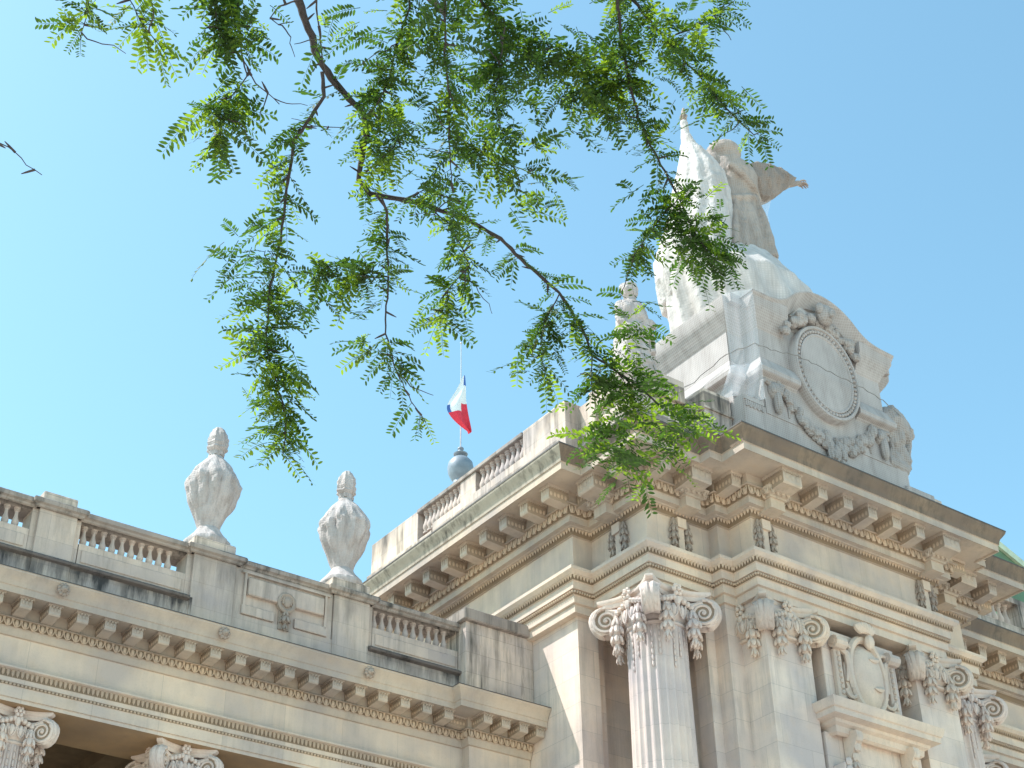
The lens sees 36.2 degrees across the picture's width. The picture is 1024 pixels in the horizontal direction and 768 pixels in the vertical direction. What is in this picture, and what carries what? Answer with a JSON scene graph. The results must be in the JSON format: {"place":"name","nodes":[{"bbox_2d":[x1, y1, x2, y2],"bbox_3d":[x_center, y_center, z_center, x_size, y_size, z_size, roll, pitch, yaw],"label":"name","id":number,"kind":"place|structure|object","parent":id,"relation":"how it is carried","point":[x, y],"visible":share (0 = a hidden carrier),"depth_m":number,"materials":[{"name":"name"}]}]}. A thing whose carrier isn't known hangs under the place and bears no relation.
{"place":"outdoors","nodes":[
{"label":"outdoors","id":0,"kind":"place"},
{"bbox_2d":[0,0,1023,582],"label":"sky","id":1,"kind":"structure","parent":0,"point":[902,121],"materials":[{"name":"blue"}]},
{"label":"ground","id":2,"kind":"structure","parent":0,"visible":0},
{"bbox_2d":[0,487,550,767],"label":"colonnade wing","id":3,"kind":"structure","parent":2,"relation":"on","point":[202,656],"depth_m":35.99,"materials":[{"name":"beige stone"}]},
{"bbox_2d":[183,427,241,553],"bbox_3d":[-7.385,2.669,38.547,1.385,3.740,1.457,22,-40,-29],"label":"wrapped urn","id":4,"kind":"object","parent":3,"relation":"on","point":[213,488],"visible":0.87,"depth_m":38.02,"materials":[{"name":"stone"}]},
{"bbox_2d":[317,471,370,593],"bbox_3d":[-4.317,3.872,40.389,1.444,3.740,1.359,22,-40,-29],"label":"wrapped urn","id":5,"kind":"object","parent":3,"relation":"on","point":[343,529],"visible":0.95,"depth_m":39.88,"materials":[{"name":"stone"}]},
{"bbox_2d":[0,0,782,517],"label":"locust tree","id":6,"kind":"object","parent":2,"relation":"on","point":[506,40],"visible":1,"depth_m":6.51,"materials":[{"name":"green plant"}]},
{"bbox_2d":[363,361,1023,767],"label":"corner pavilion","id":7,"kind":"structure","parent":2,"relation":"on","point":[755,597],"depth_m":40.46,"materials":[{"name":"stone"}]},
{"bbox_2d":[447,342,473,482],"bbox_3d":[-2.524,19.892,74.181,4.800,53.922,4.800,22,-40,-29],"label":"flagpole","id":8,"kind":"object","parent":7,"relation":"on","point":[460,464],"visible":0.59,"depth_m":84.13,"materials":[{"name":"metal"}]},
{"bbox_2d":[447,375,471,433],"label":"flag","id":9,"kind":"object","parent":8,"relation":"hanging from","point":[457,409],"visible":1,"depth_m":85.74,"materials":[{"name":"multicoloured fabric"}]},
{"bbox_2d":[612,281,656,372],"bbox_3d":[3.375,-1.314,43.525,1.423,3.776,1.315,22,-40,-29],"label":"corner statue","id":10,"kind":"object","parent":7,"relation":"on","point":[628,304],"visible":0.4,"depth_m":43.30,"materials":[{"name":"stone"}]},
{"bbox_2d":[655,289,909,487],"bbox_3d":[7.490,1.353,46.296,7.370,6.820,5.980,22,-40,-29],"label":"crowning pedestal","id":11,"kind":"object","parent":7,"relation":"on","point":[802,402],"visible":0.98,"depth_m":44.85,"materials":[{"name":"stone"}]},
{"bbox_2d":[653,108,814,332],"bbox_3d":[7.461,-4.635,50.290,6.758,9.606,4.861,22,-40,-29],"label":"rooftop statue","id":12,"kind":"object","parent":11,"relation":"on","point":[746,192],"visible":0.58,"depth_m":48.82,"materials":[{"name":"stone"}]},
{"bbox_2d":[685,343,900,415],"bbox_3d":[7.992,-0.009,45.051,7.803,0.557,3.334,3,-34,-6],"label":"rope","id":13,"kind":"object","parent":11,"relation":"attached to","point":[794,355],"visible":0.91,"depth_m":44.42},
{"bbox_2d":[882,405,934,500],"bbox_3d":[11.037,2.851,46.473,1.750,4.444,2.517,22,-40,-29],"label":"netted trophy","id":14,"kind":"object","parent":7,"relation":"on","point":[903,435],"visible":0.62,"depth_m":46.07,"materials":[{"name":"stone"}]},
{"bbox_2d":[961,597,1023,767],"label":"colonnade","id":15,"kind":"object","parent":2,"relation":"on","point":[995,639],"visible":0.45,"depth_m":49.95,"materials":[{"name":"stone"}]},
{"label":"pavement","id":16,"kind":"structure","parent":0,"visible":0},
{"bbox_2d":[994,542,1023,613],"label":"exhibition hall","id":17,"kind":"structure","parent":16,"relation":"on","point":[1006,553],"depth_m":59.34,"materials":[{"name":"green metal"}]}
]}

